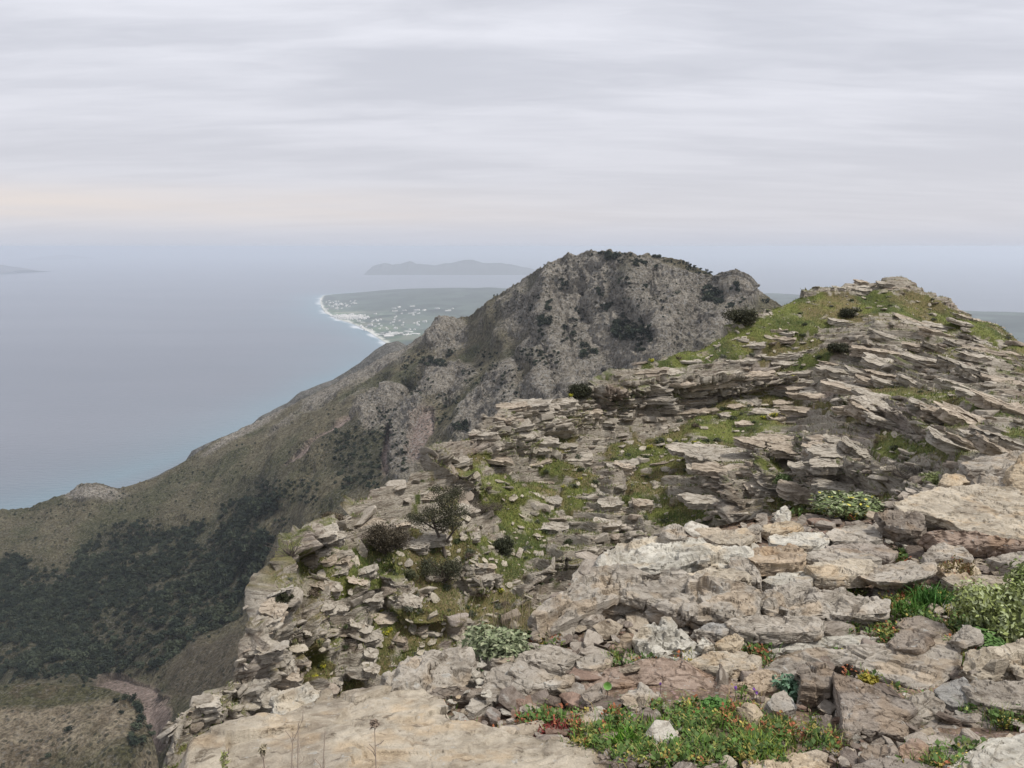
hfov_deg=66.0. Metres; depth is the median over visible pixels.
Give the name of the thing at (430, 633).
outcrop ledge
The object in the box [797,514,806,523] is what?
stone
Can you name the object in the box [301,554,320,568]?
outcrop ledge
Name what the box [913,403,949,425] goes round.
outcrop ledge
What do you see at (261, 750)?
dry stalk
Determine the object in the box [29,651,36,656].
mountain tree
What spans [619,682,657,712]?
rock
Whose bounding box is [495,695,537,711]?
stone
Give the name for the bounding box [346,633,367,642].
outcrop block
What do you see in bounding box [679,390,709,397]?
outcrop ledge
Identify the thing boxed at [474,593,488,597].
scrub cushion
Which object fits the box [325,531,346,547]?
outcrop ledge
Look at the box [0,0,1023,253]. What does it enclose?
sky
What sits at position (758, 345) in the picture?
outcrop ledge
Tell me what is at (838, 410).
outcrop ledge
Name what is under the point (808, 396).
outcrop ledge
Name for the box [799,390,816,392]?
outcrop ledge
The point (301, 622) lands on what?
outcrop block
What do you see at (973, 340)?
outcrop ledge
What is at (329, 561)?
outcrop ledge
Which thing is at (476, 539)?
outcrop ledge
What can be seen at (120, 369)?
sea
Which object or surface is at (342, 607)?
outcrop ledge
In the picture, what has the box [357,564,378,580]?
outcrop ledge
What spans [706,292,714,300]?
mountain tree
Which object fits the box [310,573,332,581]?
outcrop block
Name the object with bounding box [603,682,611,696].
round leaf plant
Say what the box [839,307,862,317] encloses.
round bush
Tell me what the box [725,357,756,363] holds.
outcrop ledge
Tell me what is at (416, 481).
outcrop block
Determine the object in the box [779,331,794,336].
outcrop ledge
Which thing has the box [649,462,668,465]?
outcrop block
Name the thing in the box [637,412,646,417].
outcrop ledge
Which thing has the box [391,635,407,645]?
outcrop ledge
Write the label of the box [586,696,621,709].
stone
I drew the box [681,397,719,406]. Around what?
outcrop ledge
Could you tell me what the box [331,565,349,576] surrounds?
outcrop ledge
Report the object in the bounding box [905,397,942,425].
outcrop ledge
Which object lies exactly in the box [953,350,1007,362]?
outcrop ledge
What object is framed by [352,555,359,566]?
loose stone
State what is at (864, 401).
outcrop ledge
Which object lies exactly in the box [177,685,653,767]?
rock slab
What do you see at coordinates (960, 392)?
outcrop ledge
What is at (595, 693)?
rock
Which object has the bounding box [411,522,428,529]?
outcrop ledge
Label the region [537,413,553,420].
outcrop block
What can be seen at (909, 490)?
stone
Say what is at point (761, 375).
outcrop ledge
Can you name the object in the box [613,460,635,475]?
outcrop ledge
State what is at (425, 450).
outcrop block
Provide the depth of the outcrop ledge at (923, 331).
47.96 m
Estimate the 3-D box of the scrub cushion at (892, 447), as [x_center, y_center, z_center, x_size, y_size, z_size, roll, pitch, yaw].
[13.284,2.218,27.414,0.489,0.254,0.410,-9,14,-43]
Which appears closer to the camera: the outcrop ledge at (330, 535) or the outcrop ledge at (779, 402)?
the outcrop ledge at (330, 535)
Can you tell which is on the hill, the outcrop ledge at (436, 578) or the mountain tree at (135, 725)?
the mountain tree at (135, 725)
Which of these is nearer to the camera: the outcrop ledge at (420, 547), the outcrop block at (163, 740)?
the outcrop block at (163, 740)
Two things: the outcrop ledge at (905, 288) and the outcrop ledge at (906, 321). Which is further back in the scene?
the outcrop ledge at (905, 288)
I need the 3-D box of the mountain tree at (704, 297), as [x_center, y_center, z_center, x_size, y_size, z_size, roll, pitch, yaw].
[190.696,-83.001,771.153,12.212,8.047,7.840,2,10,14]
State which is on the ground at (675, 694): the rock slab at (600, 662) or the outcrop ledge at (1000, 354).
the rock slab at (600, 662)
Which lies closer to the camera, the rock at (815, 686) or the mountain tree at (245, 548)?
the rock at (815, 686)
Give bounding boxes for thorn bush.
[359,518,412,555]
[416,553,465,584]
[469,499,505,514]
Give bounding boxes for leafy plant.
[456,621,540,662]
[673,706,710,724]
[698,695,731,713]
[771,672,799,701]
[857,671,878,684]
[958,626,1005,648]
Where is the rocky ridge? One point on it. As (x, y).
(262, 584)
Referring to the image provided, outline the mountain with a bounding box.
[0,249,780,767]
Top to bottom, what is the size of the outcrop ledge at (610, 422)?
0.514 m
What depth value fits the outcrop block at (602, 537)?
32.24 m
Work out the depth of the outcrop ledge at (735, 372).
46.29 m
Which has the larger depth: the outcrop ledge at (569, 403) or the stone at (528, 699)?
the outcrop ledge at (569, 403)
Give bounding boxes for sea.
[0,253,1023,509]
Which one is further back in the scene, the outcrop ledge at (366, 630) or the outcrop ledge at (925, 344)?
the outcrop ledge at (925, 344)
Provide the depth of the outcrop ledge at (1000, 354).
45.33 m
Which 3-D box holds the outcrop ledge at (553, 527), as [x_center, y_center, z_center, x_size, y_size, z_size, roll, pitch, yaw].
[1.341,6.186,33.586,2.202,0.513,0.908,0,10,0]
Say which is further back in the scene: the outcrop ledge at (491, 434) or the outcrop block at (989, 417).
the outcrop ledge at (491, 434)
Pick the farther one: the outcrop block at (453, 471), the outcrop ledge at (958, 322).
the outcrop ledge at (958, 322)
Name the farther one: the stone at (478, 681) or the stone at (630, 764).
the stone at (478, 681)
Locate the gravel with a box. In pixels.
[359,496,1023,767]
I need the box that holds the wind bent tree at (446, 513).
[404,483,475,558]
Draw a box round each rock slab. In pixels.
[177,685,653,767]
[268,682,321,714]
[425,686,486,705]
[475,642,579,671]
[576,653,614,672]
[583,657,751,698]
[688,566,751,585]
[689,651,761,679]
[690,622,729,640]
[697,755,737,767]
[703,527,755,547]
[724,614,825,645]
[742,752,830,767]
[761,521,803,539]
[762,571,814,590]
[763,638,961,690]
[764,634,879,657]
[767,532,831,552]
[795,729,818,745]
[803,558,877,589]
[806,548,881,565]
[825,524,883,545]
[825,543,898,563]
[831,672,917,746]
[852,755,936,767]
[857,560,937,590]
[893,484,1023,539]
[898,738,929,762]
[909,690,945,724]
[919,710,995,733]
[920,542,973,565]
[938,572,1010,594]
[942,733,1023,767]
[957,450,1023,484]
[961,679,1023,722]
[971,473,1006,486]
[986,551,1023,574]
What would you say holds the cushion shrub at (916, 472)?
on the rocky ridge
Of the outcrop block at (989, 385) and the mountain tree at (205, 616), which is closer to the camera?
the outcrop block at (989, 385)
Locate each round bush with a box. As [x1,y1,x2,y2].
[492,535,515,556]
[566,380,593,398]
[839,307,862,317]
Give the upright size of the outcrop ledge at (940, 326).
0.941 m
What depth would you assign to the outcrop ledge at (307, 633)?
22.96 m
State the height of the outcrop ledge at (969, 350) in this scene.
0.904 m
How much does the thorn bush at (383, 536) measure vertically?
1.379 m
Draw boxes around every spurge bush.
[949,575,1023,642]
[996,555,1023,592]
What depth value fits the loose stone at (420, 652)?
25.31 m
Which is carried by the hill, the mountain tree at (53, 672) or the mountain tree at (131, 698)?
the mountain tree at (131, 698)
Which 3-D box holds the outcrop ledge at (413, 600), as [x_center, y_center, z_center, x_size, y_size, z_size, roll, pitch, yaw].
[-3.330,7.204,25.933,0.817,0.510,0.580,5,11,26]
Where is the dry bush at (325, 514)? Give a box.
[318,510,345,520]
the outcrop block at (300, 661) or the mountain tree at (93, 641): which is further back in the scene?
the mountain tree at (93, 641)
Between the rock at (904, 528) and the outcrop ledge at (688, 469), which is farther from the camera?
the outcrop ledge at (688, 469)
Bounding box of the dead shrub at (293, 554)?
[265,533,309,557]
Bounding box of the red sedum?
[532,716,578,738]
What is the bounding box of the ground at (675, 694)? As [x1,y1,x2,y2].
[447,492,1020,767]
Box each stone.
[228,704,244,711]
[244,701,261,710]
[289,644,307,652]
[316,569,325,578]
[318,647,325,651]
[328,628,338,632]
[330,547,339,553]
[335,563,349,569]
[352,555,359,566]
[396,551,404,556]
[408,624,416,634]
[417,648,424,655]
[427,610,438,620]
[427,638,436,645]
[429,592,440,602]
[450,634,458,641]
[456,635,468,646]
[460,535,467,540]
[461,515,471,520]
[472,471,480,478]
[472,671,480,678]
[475,678,483,684]
[477,663,486,667]
[481,688,491,697]
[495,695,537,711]
[498,685,525,717]
[502,486,513,488]
[509,495,517,501]
[552,675,565,692]
[559,633,572,645]
[569,667,601,681]
[575,551,597,559]
[577,559,595,574]
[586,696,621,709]
[592,619,623,639]
[593,642,609,650]
[597,754,605,759]
[625,610,648,633]
[625,760,635,767]
[643,720,678,745]
[661,466,669,471]
[672,752,697,767]
[739,666,763,681]
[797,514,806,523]
[804,526,811,531]
[816,656,834,670]
[824,620,856,635]
[880,465,895,470]
[884,539,893,544]
[891,431,898,437]
[897,491,909,500]
[904,731,927,738]
[905,488,916,493]
[905,734,964,763]
[933,635,951,641]
[937,732,968,751]
[975,561,988,571]
[976,565,988,570]
[990,571,1003,575]
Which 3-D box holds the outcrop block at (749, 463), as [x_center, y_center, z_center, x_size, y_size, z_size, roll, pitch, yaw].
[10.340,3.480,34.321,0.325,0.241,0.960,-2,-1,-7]
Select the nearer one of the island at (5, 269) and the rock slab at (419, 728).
the rock slab at (419, 728)
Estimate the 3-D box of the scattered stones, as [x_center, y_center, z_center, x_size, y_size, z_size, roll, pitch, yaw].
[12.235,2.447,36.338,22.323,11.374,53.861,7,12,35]
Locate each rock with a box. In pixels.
[575,706,609,726]
[579,682,605,706]
[616,633,632,655]
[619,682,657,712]
[632,616,700,661]
[658,523,686,543]
[695,637,714,654]
[697,577,765,623]
[714,633,743,652]
[727,556,761,589]
[736,669,783,697]
[747,524,762,542]
[748,543,806,576]
[765,690,796,716]
[770,505,790,522]
[793,662,833,711]
[858,744,898,763]
[873,509,926,544]
[886,629,934,654]
[895,616,952,638]
[917,530,1023,557]
[934,677,971,711]
[936,562,980,577]
[949,625,983,663]
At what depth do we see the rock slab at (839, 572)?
5.10 m
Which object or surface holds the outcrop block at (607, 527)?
on the rocky ridge
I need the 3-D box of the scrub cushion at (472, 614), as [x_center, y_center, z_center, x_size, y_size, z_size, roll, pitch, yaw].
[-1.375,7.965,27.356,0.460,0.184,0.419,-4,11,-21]
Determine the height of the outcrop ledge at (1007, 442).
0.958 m
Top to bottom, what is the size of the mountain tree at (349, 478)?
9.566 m
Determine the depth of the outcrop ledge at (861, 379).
39.42 m
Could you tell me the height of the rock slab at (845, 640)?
0.097 m
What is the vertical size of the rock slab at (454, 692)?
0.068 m
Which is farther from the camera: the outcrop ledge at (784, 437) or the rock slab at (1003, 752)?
the outcrop ledge at (784, 437)
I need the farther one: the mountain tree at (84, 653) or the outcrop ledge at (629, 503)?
the mountain tree at (84, 653)
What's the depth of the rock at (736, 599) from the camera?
4.43 m
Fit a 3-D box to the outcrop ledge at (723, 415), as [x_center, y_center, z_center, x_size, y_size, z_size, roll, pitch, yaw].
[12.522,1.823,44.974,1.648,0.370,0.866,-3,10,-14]
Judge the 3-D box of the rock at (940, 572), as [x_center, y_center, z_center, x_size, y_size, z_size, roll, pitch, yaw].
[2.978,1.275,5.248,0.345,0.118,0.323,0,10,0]
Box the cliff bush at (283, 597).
[274,590,294,610]
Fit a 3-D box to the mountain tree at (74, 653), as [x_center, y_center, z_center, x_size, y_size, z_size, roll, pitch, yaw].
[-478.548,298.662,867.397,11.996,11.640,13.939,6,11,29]
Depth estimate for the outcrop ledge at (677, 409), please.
45.17 m
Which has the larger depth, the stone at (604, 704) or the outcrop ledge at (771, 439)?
the outcrop ledge at (771, 439)
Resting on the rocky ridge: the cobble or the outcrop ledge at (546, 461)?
the outcrop ledge at (546, 461)
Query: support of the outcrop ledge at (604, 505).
on the rocky ridge
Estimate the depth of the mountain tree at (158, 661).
791.89 m
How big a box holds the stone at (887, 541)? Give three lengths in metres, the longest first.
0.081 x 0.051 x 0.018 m
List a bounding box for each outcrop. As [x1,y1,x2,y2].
[527,563,725,644]
[595,536,753,575]
[761,579,890,630]
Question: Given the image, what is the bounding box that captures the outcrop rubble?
[165,284,1023,743]
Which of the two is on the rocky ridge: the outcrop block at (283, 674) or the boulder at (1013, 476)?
the outcrop block at (283, 674)
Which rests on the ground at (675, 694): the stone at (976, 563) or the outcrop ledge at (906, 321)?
the stone at (976, 563)
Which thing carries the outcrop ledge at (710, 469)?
on the rocky ridge
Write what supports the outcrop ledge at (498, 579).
on the rocky ridge
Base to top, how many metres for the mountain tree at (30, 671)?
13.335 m
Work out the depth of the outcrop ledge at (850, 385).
39.45 m
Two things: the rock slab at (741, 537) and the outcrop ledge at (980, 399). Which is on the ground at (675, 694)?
the rock slab at (741, 537)
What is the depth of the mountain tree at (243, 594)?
856.78 m
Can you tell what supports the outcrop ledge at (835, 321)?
on the rocky ridge
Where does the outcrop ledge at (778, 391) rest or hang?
on the rocky ridge
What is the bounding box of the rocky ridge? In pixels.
[162,276,1023,767]
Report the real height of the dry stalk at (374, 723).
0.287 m
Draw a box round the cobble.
[736,702,763,725]
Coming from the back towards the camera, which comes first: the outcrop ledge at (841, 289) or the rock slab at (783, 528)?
the outcrop ledge at (841, 289)
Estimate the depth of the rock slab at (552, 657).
3.79 m
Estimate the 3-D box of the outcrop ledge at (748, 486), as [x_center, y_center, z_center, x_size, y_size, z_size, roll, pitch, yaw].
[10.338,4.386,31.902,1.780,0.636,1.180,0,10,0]
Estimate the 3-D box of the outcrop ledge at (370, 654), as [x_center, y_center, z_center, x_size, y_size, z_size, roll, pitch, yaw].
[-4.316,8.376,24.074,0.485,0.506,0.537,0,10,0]
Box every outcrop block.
[156,723,178,738]
[159,723,173,743]
[189,694,213,706]
[189,721,203,732]
[219,709,227,723]
[276,672,287,676]
[286,587,303,607]
[295,661,309,665]
[296,619,306,627]
[298,659,304,670]
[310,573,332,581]
[318,585,329,595]
[324,683,339,696]
[336,520,346,530]
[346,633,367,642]
[350,596,362,607]
[354,505,376,526]
[354,538,367,557]
[381,586,396,597]
[385,480,406,492]
[388,519,398,527]
[411,478,419,483]
[418,586,436,593]
[419,447,438,457]
[425,575,433,581]
[451,457,459,463]
[451,464,459,482]
[457,490,473,501]
[466,575,479,581]
[483,434,495,440]
[483,435,501,441]
[501,608,520,624]
[523,410,538,413]
[530,502,550,511]
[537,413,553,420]
[545,424,555,428]
[548,518,567,521]
[550,450,562,460]
[554,423,572,427]
[569,522,580,524]
[591,466,605,471]
[594,533,608,542]
[602,525,616,528]
[621,526,634,530]
[625,530,643,536]
[641,416,657,421]
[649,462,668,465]
[649,480,660,486]
[668,468,678,473]
[706,510,717,514]
[730,512,748,515]
[744,461,753,466]
[830,396,847,401]
[853,489,865,494]
[867,475,888,481]
[898,448,910,455]
[898,455,910,459]
[904,462,922,465]
[911,476,927,484]
[922,375,941,380]
[945,461,957,468]
[975,410,999,415]
[980,384,996,387]
[981,415,997,419]
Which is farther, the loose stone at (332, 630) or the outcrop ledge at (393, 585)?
the outcrop ledge at (393, 585)
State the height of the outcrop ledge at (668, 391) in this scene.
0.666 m
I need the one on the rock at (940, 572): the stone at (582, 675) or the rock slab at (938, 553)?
the rock slab at (938, 553)
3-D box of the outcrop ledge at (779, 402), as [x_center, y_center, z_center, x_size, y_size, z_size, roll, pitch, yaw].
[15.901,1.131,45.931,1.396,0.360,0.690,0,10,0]
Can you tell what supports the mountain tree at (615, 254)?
on the mountain
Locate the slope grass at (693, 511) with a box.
[163,275,1023,767]
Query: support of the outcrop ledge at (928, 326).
on the rocky ridge
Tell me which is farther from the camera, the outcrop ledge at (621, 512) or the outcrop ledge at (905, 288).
the outcrop ledge at (905, 288)
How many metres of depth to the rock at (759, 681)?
3.48 m
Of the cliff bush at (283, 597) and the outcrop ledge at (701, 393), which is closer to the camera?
the cliff bush at (283, 597)
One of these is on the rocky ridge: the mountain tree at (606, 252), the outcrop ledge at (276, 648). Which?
the outcrop ledge at (276, 648)
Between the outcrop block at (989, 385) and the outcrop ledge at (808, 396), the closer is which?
the outcrop block at (989, 385)
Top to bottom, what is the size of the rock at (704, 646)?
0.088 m
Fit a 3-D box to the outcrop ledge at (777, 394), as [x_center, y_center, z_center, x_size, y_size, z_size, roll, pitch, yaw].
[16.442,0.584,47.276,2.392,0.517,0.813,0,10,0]
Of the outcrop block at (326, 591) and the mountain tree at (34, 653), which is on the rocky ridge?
the outcrop block at (326, 591)
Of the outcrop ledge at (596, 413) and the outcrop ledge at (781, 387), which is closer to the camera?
the outcrop ledge at (596, 413)
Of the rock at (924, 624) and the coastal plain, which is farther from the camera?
the coastal plain
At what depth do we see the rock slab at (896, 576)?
5.02 m
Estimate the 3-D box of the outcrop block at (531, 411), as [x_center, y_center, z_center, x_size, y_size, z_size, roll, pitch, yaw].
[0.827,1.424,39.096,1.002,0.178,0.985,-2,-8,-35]
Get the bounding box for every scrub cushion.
[306,588,320,597]
[402,605,413,612]
[441,584,452,591]
[466,548,476,554]
[469,610,476,617]
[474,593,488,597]
[494,602,501,608]
[499,601,509,607]
[563,538,572,544]
[655,437,663,443]
[691,422,700,427]
[887,445,900,450]
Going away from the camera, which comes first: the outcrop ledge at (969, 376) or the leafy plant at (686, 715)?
the leafy plant at (686, 715)
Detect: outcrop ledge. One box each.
[196,696,223,721]
[234,678,273,701]
[249,640,288,663]
[252,613,283,632]
[255,640,289,662]
[256,688,280,712]
[258,596,288,621]
[267,584,293,596]
[275,651,296,675]
[276,673,302,688]
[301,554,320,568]
[303,622,329,638]
[304,660,311,674]
[311,581,331,591]
[314,546,331,556]
[318,523,340,543]
[320,554,336,566]
[321,600,338,616]
[324,580,342,599]
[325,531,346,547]
[328,676,342,691]
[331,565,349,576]
[334,556,353,569]
[336,549,354,560]
[336,601,348,615]
[339,624,364,637]
[346,576,368,591]
[349,617,362,634]
[354,622,373,637]
[356,518,388,529]
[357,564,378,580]
[361,628,383,647]
[362,592,383,611]
[362,662,380,678]
[364,647,378,662]
[371,613,396,627]
[375,610,397,616]
[387,539,410,551]
[389,579,409,586]
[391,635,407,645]
[396,521,411,530]
[402,593,422,611]
[407,539,430,555]
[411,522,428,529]
[411,624,429,635]
[417,534,447,547]
[418,491,439,502]
[419,529,440,534]
[422,630,442,637]
[425,571,444,581]
[427,523,448,534]
[446,536,451,546]
[450,503,480,517]
[453,456,472,467]
[454,481,472,489]
[459,531,478,536]
[468,429,498,437]
[470,564,488,574]
[471,534,480,542]
[475,563,496,575]
[477,573,494,586]
[485,456,513,465]
[493,574,503,587]
[495,413,516,424]
[496,401,531,412]
[510,431,536,443]
[511,398,550,410]
[512,418,535,431]
[527,521,568,534]
[528,447,549,454]
[529,458,552,466]
[531,436,560,447]
[533,430,544,440]
[537,406,558,415]
[545,495,562,508]
[548,397,578,408]
[555,407,576,415]
[556,442,578,451]
[567,491,604,501]
[568,451,592,462]
[583,488,621,495]
[584,409,603,419]
[593,517,622,532]
[597,496,624,512]
[598,418,617,426]
[605,458,638,470]
[606,504,628,514]
[607,406,617,414]
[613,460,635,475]
[616,397,643,404]
[617,412,632,418]
[626,500,654,509]
[631,497,653,513]
[635,367,668,374]
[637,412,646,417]
[641,385,668,392]
[641,396,676,404]
[646,387,673,396]
[659,404,684,414]
[660,368,683,377]
[664,380,696,387]
[666,407,708,418]
[666,442,728,457]
[676,492,725,509]
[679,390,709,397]
[679,398,718,404]
[680,359,702,363]
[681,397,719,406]
[684,448,720,463]
[685,463,695,475]
[687,380,740,391]
[691,462,755,478]
[699,446,747,453]
[706,408,722,413]
[712,369,742,379]
[716,412,731,419]
[719,453,753,461]
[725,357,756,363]
[727,403,753,408]
[731,396,761,407]
[733,341,766,348]
[733,436,784,450]
[734,420,753,427]
[740,370,775,381]
[740,385,759,389]
[741,394,762,397]
[744,482,775,498]
[747,408,779,414]
[749,483,779,497]
[757,354,792,360]
[757,432,793,440]
[763,438,783,450]
[764,440,800,458]
[765,390,798,395]
[766,413,786,423]
[769,392,784,396]
[770,329,787,332]
[771,351,797,355]
[771,360,797,367]
[772,335,795,343]
[772,399,793,405]
[773,404,811,416]
[774,352,799,359]
[775,384,786,390]
[776,370,813,377]
[776,479,815,506]
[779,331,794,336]
[784,416,803,424]
[785,386,806,392]
[785,392,826,401]
[787,461,809,476]
[788,378,814,386]
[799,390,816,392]
[800,460,838,478]
[801,441,827,455]
[802,434,825,443]
[805,442,868,459]
[805,473,836,485]
[809,456,864,475]
[811,477,851,493]
[814,364,849,379]
[818,360,839,365]
[820,379,871,395]
[823,434,864,446]
[826,318,854,326]
[827,378,865,387]
[830,405,851,416]
[831,285,846,291]
[838,436,874,461]
[843,364,868,376]
[843,398,883,427]
[847,285,870,288]
[849,345,900,357]
[850,395,892,415]
[851,388,890,399]
[853,279,869,284]
[853,287,871,293]
[854,373,876,388]
[860,352,896,370]
[861,411,898,428]
[863,369,897,381]
[867,328,900,340]
[870,375,900,388]
[876,281,896,287]
[884,286,909,290]
[891,312,926,324]
[895,374,917,387]
[899,317,934,329]
[900,353,939,367]
[901,341,946,353]
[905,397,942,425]
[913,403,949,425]
[916,325,954,337]
[919,323,947,331]
[920,339,947,352]
[922,320,955,329]
[923,426,970,455]
[931,401,980,426]
[933,377,970,389]
[935,355,978,370]
[942,337,960,346]
[943,401,984,422]
[946,317,974,327]
[946,431,977,451]
[951,386,1023,403]
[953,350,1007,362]
[953,363,1005,377]
[955,313,1004,327]
[955,362,989,375]
[957,428,977,441]
[958,332,979,340]
[959,370,984,382]
[961,345,1010,356]
[961,348,981,353]
[965,389,1023,418]
[968,338,1000,349]
[968,424,994,433]
[969,428,1023,450]
[972,430,1010,455]
[978,344,1023,358]
[979,373,1023,388]
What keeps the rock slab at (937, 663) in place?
on the ground at (675, 694)
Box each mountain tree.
[24,668,36,676]
[26,657,37,666]
[28,663,41,673]
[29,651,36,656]
[49,653,60,661]
[50,667,59,676]
[64,725,73,732]
[69,659,79,667]
[70,649,82,658]
[77,651,88,657]
[85,669,95,677]
[90,638,98,643]
[99,664,109,671]
[109,635,117,643]
[115,648,124,655]
[121,693,129,699]
[124,622,133,631]
[127,651,134,659]
[127,731,133,739]
[128,693,136,700]
[128,736,139,745]
[130,721,142,729]
[132,699,141,705]
[134,661,144,669]
[136,712,146,722]
[137,704,145,712]
[137,735,146,742]
[143,633,151,639]
[145,723,152,729]
[149,658,154,667]
[151,636,161,646]
[152,655,165,666]
[153,590,162,597]
[154,632,164,640]
[166,639,176,645]
[169,647,179,657]
[175,626,185,634]
[176,639,186,646]
[178,611,185,619]
[189,596,199,603]
[191,578,198,585]
[191,606,199,613]
[191,623,199,629]
[196,626,208,633]
[198,613,209,620]
[211,616,220,623]
[218,563,225,569]
[221,589,231,596]
[223,614,233,622]
[224,602,231,612]
[236,588,244,596]
[241,543,248,552]
[254,561,263,569]
[266,534,275,541]
[344,476,353,483]
[580,341,589,346]
[604,250,610,257]
[611,251,619,259]
[611,330,619,338]
[627,333,635,341]
[636,326,646,336]
[701,295,712,301]
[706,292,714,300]
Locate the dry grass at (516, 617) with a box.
[455,585,550,633]
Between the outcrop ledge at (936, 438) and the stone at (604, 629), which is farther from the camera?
the outcrop ledge at (936, 438)
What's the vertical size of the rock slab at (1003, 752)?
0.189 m
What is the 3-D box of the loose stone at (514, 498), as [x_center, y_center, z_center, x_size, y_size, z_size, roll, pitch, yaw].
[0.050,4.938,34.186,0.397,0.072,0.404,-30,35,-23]
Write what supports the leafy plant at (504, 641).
on the ground at (675, 694)
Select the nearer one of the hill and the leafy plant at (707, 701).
the leafy plant at (707, 701)
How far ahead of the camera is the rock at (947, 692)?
3.29 m
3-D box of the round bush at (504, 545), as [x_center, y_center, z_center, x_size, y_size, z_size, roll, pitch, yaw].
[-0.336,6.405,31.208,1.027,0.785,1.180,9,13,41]
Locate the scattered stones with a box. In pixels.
[194,292,1011,713]
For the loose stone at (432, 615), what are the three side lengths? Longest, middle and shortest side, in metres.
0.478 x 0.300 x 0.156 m
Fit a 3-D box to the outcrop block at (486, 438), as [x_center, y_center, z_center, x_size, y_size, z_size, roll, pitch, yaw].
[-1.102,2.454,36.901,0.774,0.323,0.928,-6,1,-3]
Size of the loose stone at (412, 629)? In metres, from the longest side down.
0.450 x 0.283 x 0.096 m
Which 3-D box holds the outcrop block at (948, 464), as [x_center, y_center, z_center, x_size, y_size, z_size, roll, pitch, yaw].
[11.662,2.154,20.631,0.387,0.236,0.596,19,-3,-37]
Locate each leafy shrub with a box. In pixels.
[402,567,418,580]
[772,474,792,483]
[808,490,886,518]
[918,471,943,483]
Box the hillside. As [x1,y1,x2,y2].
[148,341,405,479]
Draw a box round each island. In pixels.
[0,265,47,273]
[22,254,101,259]
[364,260,535,274]
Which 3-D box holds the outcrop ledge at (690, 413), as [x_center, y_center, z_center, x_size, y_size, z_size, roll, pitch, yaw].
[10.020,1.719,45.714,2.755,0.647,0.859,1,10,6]
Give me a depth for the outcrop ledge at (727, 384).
45.77 m
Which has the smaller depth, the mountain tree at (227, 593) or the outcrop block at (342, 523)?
the outcrop block at (342, 523)
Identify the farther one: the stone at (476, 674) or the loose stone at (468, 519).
the loose stone at (468, 519)
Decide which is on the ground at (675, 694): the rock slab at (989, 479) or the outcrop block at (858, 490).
the rock slab at (989, 479)
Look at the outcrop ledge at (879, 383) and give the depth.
39.02 m
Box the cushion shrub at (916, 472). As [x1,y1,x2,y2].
[878,464,934,479]
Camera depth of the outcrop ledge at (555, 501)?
35.53 m
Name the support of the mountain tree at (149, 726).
on the hill
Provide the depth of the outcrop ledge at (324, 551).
25.01 m
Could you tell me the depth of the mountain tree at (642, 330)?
691.91 m
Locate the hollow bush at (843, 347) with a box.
[826,341,848,353]
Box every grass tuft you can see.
[601,718,638,752]
[636,710,681,724]
[740,730,786,759]
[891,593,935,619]
[898,577,957,613]
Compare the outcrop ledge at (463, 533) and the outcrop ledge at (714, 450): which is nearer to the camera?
the outcrop ledge at (463, 533)
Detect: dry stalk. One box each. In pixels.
[218,748,229,767]
[258,743,267,767]
[285,721,299,767]
[295,710,303,767]
[315,735,324,767]
[367,719,383,767]
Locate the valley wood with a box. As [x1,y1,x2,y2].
[0,251,769,748]
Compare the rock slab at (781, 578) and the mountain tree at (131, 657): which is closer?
the rock slab at (781, 578)
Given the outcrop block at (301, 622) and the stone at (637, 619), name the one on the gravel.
the stone at (637, 619)
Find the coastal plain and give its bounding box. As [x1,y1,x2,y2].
[320,287,1023,345]
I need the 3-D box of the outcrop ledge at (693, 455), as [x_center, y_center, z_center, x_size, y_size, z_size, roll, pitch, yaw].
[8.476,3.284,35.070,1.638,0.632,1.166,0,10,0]
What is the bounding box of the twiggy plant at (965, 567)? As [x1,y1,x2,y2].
[937,555,980,575]
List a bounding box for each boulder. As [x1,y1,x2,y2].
[379,646,479,692]
[464,658,574,718]
[938,473,969,487]
[958,638,1023,682]
[1001,452,1023,490]
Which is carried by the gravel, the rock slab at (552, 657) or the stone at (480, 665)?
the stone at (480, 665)
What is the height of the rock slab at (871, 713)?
0.167 m
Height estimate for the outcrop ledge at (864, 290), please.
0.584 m
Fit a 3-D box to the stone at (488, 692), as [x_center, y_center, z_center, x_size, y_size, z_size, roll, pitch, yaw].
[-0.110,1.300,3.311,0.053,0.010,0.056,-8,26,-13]
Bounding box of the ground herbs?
[444,507,1023,767]
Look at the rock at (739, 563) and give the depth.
5.08 m
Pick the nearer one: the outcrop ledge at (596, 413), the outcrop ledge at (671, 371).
the outcrop ledge at (596, 413)
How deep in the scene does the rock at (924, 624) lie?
4.26 m
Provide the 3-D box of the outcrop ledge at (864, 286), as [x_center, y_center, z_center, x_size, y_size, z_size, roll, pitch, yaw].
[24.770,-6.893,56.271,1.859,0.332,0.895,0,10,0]
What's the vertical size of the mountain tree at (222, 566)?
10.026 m
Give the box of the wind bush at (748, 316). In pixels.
[721,307,759,325]
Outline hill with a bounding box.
[0,683,158,767]
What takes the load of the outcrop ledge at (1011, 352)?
on the rocky ridge
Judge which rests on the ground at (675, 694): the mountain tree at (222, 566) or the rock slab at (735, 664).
the rock slab at (735, 664)
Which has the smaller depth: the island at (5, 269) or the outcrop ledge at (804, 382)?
the outcrop ledge at (804, 382)
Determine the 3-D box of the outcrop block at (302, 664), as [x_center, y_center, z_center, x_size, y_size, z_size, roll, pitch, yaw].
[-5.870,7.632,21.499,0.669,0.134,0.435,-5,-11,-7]
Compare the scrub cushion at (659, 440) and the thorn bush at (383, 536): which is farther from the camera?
the scrub cushion at (659, 440)
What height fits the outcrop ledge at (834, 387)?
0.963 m
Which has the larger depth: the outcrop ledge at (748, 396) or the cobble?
the outcrop ledge at (748, 396)
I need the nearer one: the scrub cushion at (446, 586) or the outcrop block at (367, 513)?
the scrub cushion at (446, 586)
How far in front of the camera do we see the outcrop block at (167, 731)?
16.87 m

